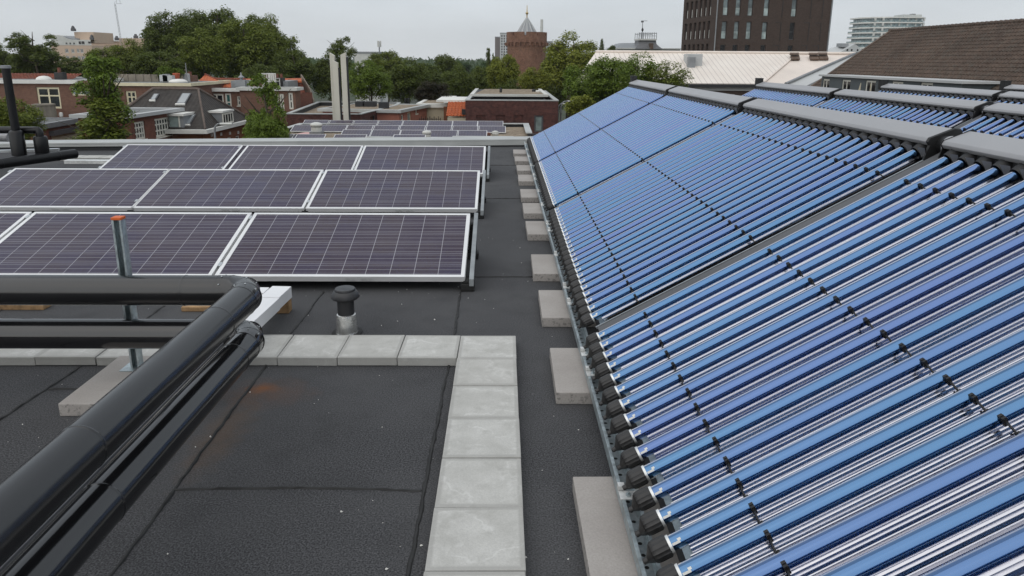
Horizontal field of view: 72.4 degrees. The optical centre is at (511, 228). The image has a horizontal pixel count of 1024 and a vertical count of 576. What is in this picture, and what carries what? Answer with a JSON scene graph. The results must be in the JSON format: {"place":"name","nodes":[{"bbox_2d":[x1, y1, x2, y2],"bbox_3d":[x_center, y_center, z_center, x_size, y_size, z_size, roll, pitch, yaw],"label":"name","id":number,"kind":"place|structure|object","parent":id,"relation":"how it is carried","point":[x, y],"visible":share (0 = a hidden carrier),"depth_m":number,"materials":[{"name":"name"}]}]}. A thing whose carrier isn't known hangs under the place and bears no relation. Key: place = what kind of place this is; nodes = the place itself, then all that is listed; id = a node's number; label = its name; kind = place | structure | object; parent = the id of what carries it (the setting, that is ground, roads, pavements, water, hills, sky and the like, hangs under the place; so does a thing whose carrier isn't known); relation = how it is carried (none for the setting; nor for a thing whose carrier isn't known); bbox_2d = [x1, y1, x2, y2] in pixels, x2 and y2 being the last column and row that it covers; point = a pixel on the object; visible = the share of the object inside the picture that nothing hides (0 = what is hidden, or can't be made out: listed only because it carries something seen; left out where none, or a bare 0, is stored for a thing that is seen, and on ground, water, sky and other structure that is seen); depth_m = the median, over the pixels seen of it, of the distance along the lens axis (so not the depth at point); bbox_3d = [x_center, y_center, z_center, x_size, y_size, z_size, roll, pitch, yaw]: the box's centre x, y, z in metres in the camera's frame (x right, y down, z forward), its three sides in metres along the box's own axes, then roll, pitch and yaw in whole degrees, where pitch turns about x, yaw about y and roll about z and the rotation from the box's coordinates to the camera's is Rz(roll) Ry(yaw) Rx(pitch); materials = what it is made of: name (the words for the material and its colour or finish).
{"place":"outdoors","nodes":[
{"label":"outdoors","id":0,"kind":"place"},
{"bbox_2d":[0,67,123,116],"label":"terraced house","id":1,"kind":"structure","parent":0,"point":[34,88],"depth_m":48.88,"materials":[{"name":"brown brick"}]},
{"bbox_2d":[36,87,61,108],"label":"window","id":2,"kind":"structure","parent":1,"relation":"in","point":[45,94],"depth_m":48.89,"materials":[{"name":"white glass"}]},
{"bbox_2d":[127,87,247,138],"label":"hipped house","id":3,"kind":"structure","parent":0,"point":[203,114],"depth_m":45.80,"materials":[{"name":"tile"}]},
{"bbox_2d":[332,60,342,119],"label":"flue duct","id":4,"kind":"object","parent":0,"point":[337,92],"visible":0.56,"depth_m":45.46,"materials":[{"name":"beige metal"}]},
{"bbox_2d":[340,52,350,119],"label":"flue duct","id":5,"kind":"object","parent":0,"point":[345,86],"visible":0.56,"depth_m":45.41,"materials":[{"name":"beige metal"}]},
{"bbox_2d":[198,59,565,121],"bbox_3d":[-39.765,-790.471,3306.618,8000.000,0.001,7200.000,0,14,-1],"label":"ground","id":6,"kind":"structure","parent":0,"point":[353,99],"depth_m":210.01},
{"bbox_2d":[0,96,47,139],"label":"tree","id":7,"kind":"object","parent":6,"relation":"on","point":[26,118],"visible":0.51,"depth_m":33.42,"materials":[{"name":"green plant"}]},
{"bbox_2d":[6,47,61,73],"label":"tree","id":8,"kind":"object","parent":6,"relation":"on","point":[20,66],"visible":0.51,"depth_m":75.92,"materials":[{"name":"green plant"}]},
{"bbox_2d":[3,32,66,72],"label":"tree","id":9,"kind":"object","parent":6,"relation":"on","point":[36,52],"visible":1,"depth_m":73.88,"materials":[{"name":"green plant"}]},
{"bbox_2d":[29,117,78,139],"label":"extension","id":10,"kind":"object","parent":6,"relation":"on","point":[56,130],"visible":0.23,"depth_m":44.37,"materials":[{"name":"red brick"}]},
{"bbox_2d":[51,26,123,73],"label":"beige apartments","id":11,"kind":"structure","parent":6,"relation":"on","point":[77,44],"depth_m":144.51,"materials":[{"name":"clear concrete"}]},
{"bbox_2d":[56,97,138,139],"bbox_3d":[-20.982,-1.793,36.460,3.950,10.016,3.851,0,14,-1],"label":"young tree","id":12,"kind":"object","parent":6,"relation":"on","point":[92,132],"visible":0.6,"depth_m":35.13,"materials":[{"name":"green plant"}]},
{"bbox_2d":[69,52,135,138],"bbox_3d":[-21.052,-3.066,37.027,3.083,12.227,3.112,0,14,-1],"label":"young tree","id":13,"kind":"object","parent":6,"relation":"on","point":[101,82],"visible":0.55,"depth_m":35.70,"materials":[{"name":"green plant"}]},
{"bbox_2d":[106,37,145,73],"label":"tree","id":14,"kind":"object","parent":6,"relation":"on","point":[125,55],"visible":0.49,"depth_m":85.29,"materials":[{"name":"green plant"}]},
{"bbox_2d":[69,107,184,138],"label":"brick workshop","id":15,"kind":"structure","parent":6,"relation":"on","point":[151,123],"depth_m":41.59,"materials":[{"name":"brown brick"}]},
{"bbox_2d":[129,50,190,78],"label":"tree","id":16,"kind":"object","parent":6,"relation":"on","point":[147,63],"visible":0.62,"depth_m":68.83,"materials":[{"name":"green plant"}]},
{"bbox_2d":[139,9,202,72],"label":"tree","id":17,"kind":"object","parent":6,"relation":"on","point":[156,36],"visible":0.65,"depth_m":79.33,"materials":[{"name":"green plant"}]},
{"bbox_2d":[108,73,233,105],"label":"terraced house","id":18,"kind":"structure","parent":6,"relation":"on","point":[134,87],"depth_m":51.92,"materials":[{"name":"brown brick"}]},
{"bbox_2d":[175,26,231,79],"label":"tree","id":19,"kind":"object","parent":6,"relation":"on","point":[206,55],"visible":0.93,"depth_m":72.18,"materials":[{"name":"green plant"}]},
{"bbox_2d":[188,71,245,110],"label":"terraced house","id":20,"kind":"structure","parent":6,"relation":"on","point":[227,94],"depth_m":54.99,"materials":[{"name":"brown brick"}]},
{"bbox_2d":[190,4,246,77],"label":"tree","id":21,"kind":"object","parent":6,"relation":"on","point":[221,16],"visible":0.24,"depth_m":83.15,"materials":[{"name":"green plant"}]},
{"bbox_2d":[213,16,280,77],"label":"tree","id":22,"kind":"object","parent":6,"relation":"on","point":[252,46],"visible":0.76,"depth_m":75.83,"materials":[{"name":"green plant"}]},
{"bbox_2d":[240,73,290,136],"bbox_3d":[-12.901,-2.569,37.282,2.597,11.256,2.323,0,14,-1],"label":"young tree","id":23,"kind":"object","parent":6,"relation":"on","point":[267,90],"visible":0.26,"depth_m":36.27,"materials":[{"name":"green plant"}]},
{"bbox_2d":[231,72,303,126],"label":"terraced house","id":24,"kind":"structure","parent":6,"relation":"on","point":[292,100],"depth_m":54.08,"materials":[{"name":"brown brick"}]},
{"bbox_2d":[243,107,293,137],"bbox_3d":[-12.550,-1.517,36.584,2.496,9.535,2.492,12,18,40],"label":"tree","id":25,"kind":"object","parent":6,"relation":"on","point":[267,128],"visible":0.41,"depth_m":35.14,"materials":[{"name":"green plant"}]},
{"bbox_2d":[260,13,300,61],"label":"tree","id":26,"kind":"object","parent":6,"relation":"on","point":[285,44],"visible":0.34,"depth_m":81.80,"materials":[{"name":"green plant"}]},
{"bbox_2d":[271,47,317,87],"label":"tree","id":27,"kind":"object","parent":6,"relation":"on","point":[296,66],"visible":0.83,"depth_m":74.94,"materials":[{"name":"green plant"}]},
{"bbox_2d":[0,146,644,575],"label":"roof deck","id":28,"kind":"structure","parent":6,"relation":"on","point":[288,470],"depth_m":2.83,"materials":[{"name":"asphalt"}]},
{"bbox_2d":[0,349,46,364],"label":"paving tile","id":29,"kind":"object","parent":28,"relation":"on","point":[17,356],"visible":0.34,"depth_m":3.49,"materials":[{"name":"concrete"}]},
{"bbox_2d":[0,65,78,168],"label":"corner pipework","id":30,"kind":"object","parent":28,"relation":"on","point":[13,133],"visible":1,"depth_m":8.92,"materials":[{"name":"metal"}]},
{"bbox_2d":[35,349,106,364],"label":"paving tile","id":31,"kind":"object","parent":28,"relation":"on","point":[67,357],"visible":0.48,"depth_m":3.49,"materials":[{"name":"concrete"}]},
{"bbox_2d":[96,349,158,365],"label":"paving tile","id":32,"kind":"object","parent":28,"relation":"on","point":[107,357],"visible":0.23,"depth_m":3.52,"materials":[{"name":"concrete"}]},
{"bbox_2d":[58,356,197,415],"bbox_3d":[-1.694,0.718,3.241,0.500,0.060,0.500,0,14,-1],"label":"concrete slab","id":33,"kind":"object","parent":28,"relation":"on","point":[83,398],"depth_m":3.13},
{"bbox_2d":[111,216,142,371],"bbox_3d":[-1.788,0.303,3.253,0.120,0.738,0.110,0,14,-1],"label":"strut post","id":34,"kind":"object","parent":33,"relation":"on","point":[121,244],"visible":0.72,"depth_m":3.22,"materials":[{"name":"metal"}]},
{"bbox_2d":[0,274,261,566],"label":"insulated pipe","id":35,"kind":"object","parent":34,"relation":"attached to","point":[40,487],"visible":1,"depth_m":2.23,"materials":[{"name":"metal"}]},
{"bbox_2d":[0,318,264,575],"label":"insulated pipe","id":36,"kind":"object","parent":34,"relation":"attached to","point":[70,537],"visible":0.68,"depth_m":2.32,"materials":[{"name":"metal"}]},
{"bbox_2d":[0,343,223,571],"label":"support rail","id":37,"kind":"object","parent":36,"relation":"attached to","point":[34,535],"visible":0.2,"depth_m":1.99,"materials":[{"name":"grey metal"}]},
{"bbox_2d":[0,136,531,150],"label":"roof parapet","id":38,"kind":"structure","parent":28,"relation":"on","point":[119,144],"depth_m":11.97,"materials":[{"name":"grey metal"}]},
{"bbox_2d":[250,335,292,364],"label":"paving tile","id":39,"kind":"object","parent":28,"relation":"on","point":[272,349],"visible":0.35,"depth_m":3.59,"materials":[{"name":"concrete"}]},
{"bbox_2d":[277,299,291,312],"bbox_3d":[-1.389,0.451,4.245,0.085,0.108,0.070,0,14,-1],"label":"timber block","id":40,"kind":"object","parent":28,"relation":"on","point":[286,307],"depth_m":4.22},
{"bbox_2d":[246,286,291,326],"bbox_3d":[-1.460,0.464,3.799,0.303,0.072,0.770,0,14,-1],"label":"cable duct","id":41,"kind":"object","parent":40,"relation":"on","point":[275,299],"visible":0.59,"depth_m":3.94,"materials":[{"name":"white metal"}]},
{"bbox_2d":[127,170,485,218],"bbox_3d":[-2.806,-0.375,7.114,5.064,0.346,0.884,0,14,-1],"label":"panel mount","id":42,"kind":"object","parent":28,"relation":"on","point":[482,199],"visible":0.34,"depth_m":7.04,"materials":[{"name":"metal"}]},
{"bbox_2d":[0,168,169,210],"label":"solar panel","id":43,"kind":"object","parent":42,"relation":"on","point":[58,189],"visible":0.93,"depth_m":7.05,"materials":[{"name":"glass"}]},
{"bbox_2d":[133,169,323,211],"bbox_3d":[-2.846,-0.403,7.106,1.674,0.285,0.845,0,14,-1],"label":"solar panel","id":44,"kind":"object","parent":42,"relation":"on","point":[245,190],"visible":0.94,"depth_m":7.04,"materials":[{"name":"glass"}]},
{"bbox_2d":[306,170,479,212],"bbox_3d":[-1.174,-0.397,7.127,1.674,0.285,0.845,0,14,-1],"label":"solar panel","id":45,"kind":"object","parent":42,"relation":"on","point":[450,191],"visible":1,"depth_m":7.06,"materials":[{"name":"glass"}]},
{"bbox_2d":[277,335,348,365],"bbox_3d":[-1.027,0.630,3.648,0.297,0.045,0.297,0,14,-1],"label":"paving tile","id":46,"kind":"object","parent":28,"relation":"on","point":[311,350],"visible":0.86,"depth_m":3.58,"materials":[{"name":"concrete"}]},
{"bbox_2d":[331,285,362,335],"bbox_3d":[-0.927,0.455,3.906,0.170,0.266,0.170,0,14,-1],"label":"roof vent","id":47,"kind":"object","parent":28,"relation":"on","point":[344,297],"visible":0.95,"depth_m":3.87,"materials":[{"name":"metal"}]},
{"bbox_2d":[337,335,404,364],"bbox_3d":[-0.727,0.630,3.651,0.297,0.045,0.297,0,14,0],"label":"paving tile","id":48,"kind":"object","parent":28,"relation":"on","point":[370,349],"visible":0.87,"depth_m":3.58,"materials":[{"name":"concrete"}]},
{"bbox_2d":[397,335,460,365],"bbox_3d":[-0.427,0.632,3.656,0.297,0.045,0.297,0,14,0],"label":"paving tile","id":49,"kind":"object","parent":28,"relation":"on","point":[429,350],"visible":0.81,"depth_m":3.59,"materials":[{"name":"concrete"}]},
{"bbox_2d":[461,213,478,290],"bbox_3d":[-2.811,0.135,4.994,5.116,0.346,0.884,0,14,-1],"label":"panel mount","id":50,"kind":"object","parent":28,"relation":"on","point":[467,284],"visible":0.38,"depth_m":4.97,"materials":[{"name":"metal"}]},
{"bbox_2d":[0,212,32,239],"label":"solar panel","id":51,"kind":"object","parent":50,"relation":"on","point":[10,222],"visible":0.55,"depth_m":5.23,"materials":[{"name":"glass"}]},
{"bbox_2d":[0,212,251,274],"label":"solar panel","id":52,"kind":"object","parent":50,"relation":"on","point":[82,243],"visible":0.73,"depth_m":4.96,"materials":[{"name":"glass"}]},
{"bbox_2d":[215,213,469,281],"bbox_3d":[-1.153,0.113,5.008,1.674,0.285,0.845,0,14,-1],"label":"solar panel","id":53,"kind":"object","parent":50,"relation":"on","point":[395,247],"visible":0.91,"depth_m":4.93,"materials":[{"name":"purple glass"}]},
{"bbox_2d":[423,572,525,575],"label":"paving tile","id":54,"kind":"object","parent":28,"relation":"on","point":[474,574],"visible":1,"depth_m":2.04,"materials":[{"name":"concrete"}]},
{"bbox_2d":[425,507,525,574],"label":"paving tile","id":55,"kind":"object","parent":28,"relation":"on","point":[476,539],"visible":0.99,"depth_m":2.17,"materials":[{"name":"concrete"}]},
{"bbox_2d":[435,458,522,507],"bbox_3d":[-0.113,0.918,2.491,0.297,0.045,0.297,0,14,-1],"label":"paving tile","id":56,"kind":"object","parent":28,"relation":"on","point":[479,482],"visible":0.76,"depth_m":2.47,"materials":[{"name":"concrete"}]},
{"bbox_2d":[442,418,520,458],"bbox_3d":[-0.116,0.845,2.782,0.297,0.045,0.297,0,14,-1],"label":"paving tile","id":57,"kind":"object","parent":28,"relation":"on","point":[482,437],"visible":0.76,"depth_m":2.76,"materials":[{"name":"concrete"}]},
{"bbox_2d":[448,386,518,417],"bbox_3d":[-0.121,0.776,3.074,0.297,0.045,0.297,0,14,-1],"label":"paving tile","id":58,"kind":"object","parent":28,"relation":"on","point":[484,402],"visible":0.76,"depth_m":3.06,"materials":[{"name":"concrete"}]},
{"bbox_2d":[453,358,517,385],"bbox_3d":[-0.125,0.704,3.365,0.297,0.045,0.297,0,14,-1],"label":"paving tile","id":59,"kind":"object","parent":28,"relation":"on","point":[485,371],"visible":0.76,"depth_m":3.34,"materials":[{"name":"concrete"}]},
{"bbox_2d":[458,336,516,363],"bbox_3d":[-0.127,0.635,3.657,0.297,0.045,0.297,0,14,-1],"label":"paving tile","id":60,"kind":"object","parent":28,"relation":"on","point":[487,346],"visible":0.77,"depth_m":3.64,"materials":[{"name":"concrete"}]},
{"bbox_2d":[485,146,490,181],"bbox_3d":[-2.780,-0.877,9.164,4.984,0.346,0.884,0,14,-1],"label":"panel mount","id":61,"kind":"object","parent":28,"relation":"on","point":[487,164],"visible":0.12,"depth_m":9.24,"materials":[{"name":"metal"}]},
{"bbox_2d":[98,144,247,168],"bbox_3d":[-4.400,-0.911,9.135,1.674,0.285,0.845,0,14,-1],"label":"solar panel","id":62,"kind":"object","parent":61,"relation":"on","point":[152,156],"visible":0.64,"depth_m":9.15,"materials":[{"name":"glass"}]},
{"bbox_2d":[221,145,363,171],"bbox_3d":[-2.855,-0.905,9.155,1.674,0.285,0.845,0,14,-1],"label":"solar panel","id":63,"kind":"object","parent":61,"relation":"on","point":[324,157],"visible":0.62,"depth_m":9.18,"materials":[{"name":"glass"}]},
{"bbox_2d":[353,145,485,176],"bbox_3d":[-1.189,-0.899,9.176,1.674,0.285,0.845,0,14,-1],"label":"solar panel","id":64,"kind":"object","parent":61,"relation":"on","point":[421,157],"visible":0.74,"depth_m":9.20,"materials":[{"name":"glass"}]},
{"bbox_2d":[513,150,526,156],"bbox_3d":[0.272,-1.220,11.284,0.500,0.058,0.500,0,14,-1],"label":"concrete slab","id":65,"kind":"object","parent":28,"relation":"on","point":[519,152],"depth_m":11.07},
{"bbox_2d":[524,142,660,575],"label":"mounting rail","id":66,"kind":"object","parent":65,"relation":"on","point":[639,544],"visible":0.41,"depth_m":2.74,"materials":[{"name":"metal"}]},
{"bbox_2d":[526,79,676,164],"bbox_3d":[1.245,-1.651,10.585,1.964,1.129,3.040,0,14,-1],"label":"tube collector","id":67,"kind":"object","parent":66,"relation":"on","point":[634,96],"visible":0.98,"depth_m":10.19,"materials":[{"name":"glass"}]},
{"bbox_2d":[534,86,755,210],"bbox_3d":[1.279,-0.964,7.757,1.964,1.129,3.040,0,14,-1],"label":"tube collector","id":68,"kind":"object","parent":66,"relation":"on","point":[677,115],"visible":0.98,"depth_m":7.30,"materials":[{"name":"blue glass"}]},
{"bbox_2d":[547,98,962,330],"bbox_3d":[1.313,-0.278,4.929,1.964,1.129,3.040,0,14,-1],"label":"tube collector","id":69,"kind":"object","parent":66,"relation":"on","point":[754,172],"visible":1,"depth_m":4.30,"materials":[{"name":"blue glass"}]},
{"bbox_2d":[583,130,1023,575],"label":"tube collector","id":70,"kind":"object","parent":66,"relation":"on","point":[837,389],"visible":1,"depth_m":2.26,"materials":[{"name":"blue glass"}]},
{"bbox_2d":[525,221,548,240],"bbox_3d":[0.378,0.015,6.200,0.500,0.058,0.500,0,14,-1],"label":"concrete slab","id":71,"kind":"object","parent":28,"relation":"on","point":[536,230],"depth_m":6.04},
{"bbox_2d":[531,254,559,281],"bbox_3d":[0.396,0.281,5.105,0.500,0.058,0.500,0,14,0],"label":"concrete slab","id":72,"kind":"object","parent":28,"relation":"on","point":[544,267],"depth_m":4.99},
{"bbox_2d":[538,290,596,326],"bbox_3d":[0.422,0.481,4.279,0.500,0.058,0.500,0,14,-1],"label":"concrete slab","id":73,"kind":"object","parent":28,"relation":"on","point":[554,312],"depth_m":4.16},
{"bbox_2d":[550,348,621,403],"bbox_3d":[0.446,0.701,3.375,0.500,0.058,0.500,0,14,0],"label":"concrete slab","id":74,"kind":"object","parent":28,"relation":"on","point":[570,384],"depth_m":3.27,"materials":[{"name":"concrete"}]},
{"bbox_2d":[572,477,679,575],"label":"concrete slab","id":75,"kind":"object","parent":28,"relation":"on","point":[606,548],"depth_m":2.21,"materials":[{"name":"concrete"}]},
{"bbox_2d":[742,82,841,106],"bbox_3d":[3.438,-1.621,10.618,1.898,1.129,3.040,0,14,-1],"label":"tube collector","id":76,"kind":"object","parent":28,"relation":"on","point":[811,96],"visible":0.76,"depth_m":10.22,"materials":[{"name":"glass"}]},
{"bbox_2d":[816,89,993,127],"bbox_3d":[3.472,-0.935,7.790,1.898,1.129,3.040,0,14,-1],"label":"tube collector","id":77,"kind":"object","parent":28,"relation":"on","point":[942,112],"visible":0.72,"depth_m":7.34,"materials":[{"name":"blue glass"}]},
{"bbox_2d":[877,83,1005,101],"bbox_3d":[5.531,-1.580,10.550,1.898,1.129,3.040,0,14,-1],"label":"tube collector","id":78,"kind":"object","parent":28,"relation":"on","point":[965,93],"visible":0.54,"depth_m":10.18,"materials":[{"name":"grey metal"}]},
{"bbox_2d":[954,102,1023,138],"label":"tube collector","id":79,"kind":"object","parent":28,"relation":"on","point":[1002,119],"visible":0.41,"depth_m":5.97,"materials":[{"name":"blue glass"}]},
{"bbox_2d":[309,50,352,100],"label":"tree","id":80,"kind":"object","parent":6,"relation":"on","point":[322,80],"visible":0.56,"depth_m":77.21,"materials":[{"name":"green plant"}]},
{"bbox_2d":[287,101,400,125],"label":"brick annex","id":81,"kind":"object","parent":6,"relation":"on","point":[302,114],"visible":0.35,"depth_m":48.02,"materials":[{"name":"brown brick"}]},
{"bbox_2d":[349,58,392,100],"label":"tree","id":82,"kind":"object","parent":6,"relation":"on","point":[365,80],"visible":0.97,"depth_m":59.87,"materials":[{"name":"green plant"}]},
{"bbox_2d":[317,103,429,120],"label":"terracotta wing","id":83,"kind":"structure","parent":6,"relation":"on","point":[413,112],"depth_m":53.13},
{"bbox_2d":[368,49,407,101],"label":"tree","id":84,"kind":"object","parent":6,"relation":"on","point":[390,56],"visible":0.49,"depth_m":92.23,"materials":[{"name":"green plant"}]},
{"bbox_2d":[383,56,430,103],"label":"tree","id":85,"kind":"object","parent":6,"relation":"on","point":[409,79],"visible":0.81,"depth_m":71.39,"materials":[{"name":"green plant"}]},
{"bbox_2d":[287,123,535,137],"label":"building","id":86,"kind":"structure","parent":6,"relation":"on","point":[518,129],"depth_m":42.04,"materials":[{"name":"grey concrete"}]},
{"bbox_2d":[412,79,449,101],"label":"tree","id":87,"kind":"object","parent":6,"relation":"on","point":[429,90],"visible":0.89,"depth_m":63.93,"materials":[{"name":"green plant"}]},
{"bbox_2d":[416,96,456,120],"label":"cream building","id":88,"kind":"structure","parent":6,"relation":"on","point":[435,109],"depth_m":58.31,"materials":[{"name":"white paint"}]},
{"bbox_2d":[440,64,477,96],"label":"tree","id":89,"kind":"object","parent":6,"relation":"on","point":[461,84],"visible":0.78,"depth_m":76.85,"materials":[{"name":"green plant"}]},
{"bbox_2d":[485,51,521,88],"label":"tree","id":90,"kind":"object","parent":6,"relation":"on","point":[502,70],"visible":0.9,"depth_m":71.50,"materials":[{"name":"green plant"}]},
{"bbox_2d":[517,67,551,89],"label":"tree","id":91,"kind":"object","parent":6,"relation":"on","point":[527,79],"visible":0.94,"depth_m":67.92,"materials":[{"name":"green plant"}]},
{"bbox_2d":[539,29,599,90],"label":"tree","id":92,"kind":"object","parent":6,"relation":"on","point":[560,56],"visible":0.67,"depth_m":80.97,"materials":[{"name":"green plant"}]},
{"bbox_2d":[563,94,595,115],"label":"tree","id":93,"kind":"object","parent":6,"relation":"on","point":[579,104],"visible":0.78,"depth_m":49.04,"materials":[{"name":"green plant"}]},
{"bbox_2d":[561,58,610,110],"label":"tree","id":94,"kind":"object","parent":6,"relation":"on","point":[572,80],"visible":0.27,"depth_m":54.44,"materials":[{"name":"green plant"}]},
{"bbox_2d":[580,53,638,101],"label":"tree","id":95,"kind":"object","parent":6,"relation":"on","point":[599,80],"visible":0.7,"depth_m":50.88,"materials":[{"name":"green plant"}]},
{"bbox_2d":[613,50,658,89],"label":"tree","id":96,"kind":"object","parent":6,"relation":"on","point":[626,72],"visible":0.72,"depth_m":46.67,"materials":[{"name":"green plant"}]},
{"bbox_2d":[641,59,693,86],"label":"tree","id":97,"kind":"object","parent":6,"relation":"on","point":[675,80],"visible":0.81,"depth_m":45.53,"materials":[{"name":"green plant"}]},
{"bbox_2d":[566,50,855,118],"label":"pale roof hall","id":98,"kind":"structure","parent":6,"relation":"on","point":[733,72],"depth_m":57.52,"materials":[{"name":"metal"}]},
{"bbox_2d":[846,14,925,48],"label":"balcony tower","id":99,"kind":"structure","parent":6,"relation":"on","point":[866,31],"depth_m":387.21,"materials":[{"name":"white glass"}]},
{"bbox_2d":[436,97,466,120],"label":"orange roof house","id":100,"kind":"structure","parent":0,"point":[455,109],"depth_m":53.56,"materials":[{"name":"white paint"}]},
{"bbox_2d":[465,88,558,133],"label":"dark brick block","id":101,"kind":"structure","parent":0,"point":[537,112],"depth_m":50.53,"materials":[{"name":"brown brick"}]},
{"bbox_2d":[0,0,1023,59],"label":"sky","id":102,"kind":"structure","parent":0,"point":[423,29],"materials":[{"name":"grey"}]},
{"bbox_2d":[505,10,548,87],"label":"brick tower","id":103,"kind":"structure","parent":0,"point":[526,43],"depth_m":123.22,"materials":[{"name":"brick"}]},
{"bbox_2d":[605,32,680,50],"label":"mansard building","id":104,"kind":"structure","parent":0,"point":[647,44],"depth_m":135.95,"materials":[{"name":"metal"}]},
{"bbox_2d":[681,0,832,51],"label":"apartment tower","id":105,"kind":"structure","parent":0,"point":[762,25],"depth_m":88.42,"materials":[{"name":"brown brick"}]},
{"bbox_2d":[811,18,1023,91],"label":"tiled roof building","id":106,"kind":"structure","parent":0,"point":[987,55],"depth_m":40.70,"materials":[{"name":"brown tile"}]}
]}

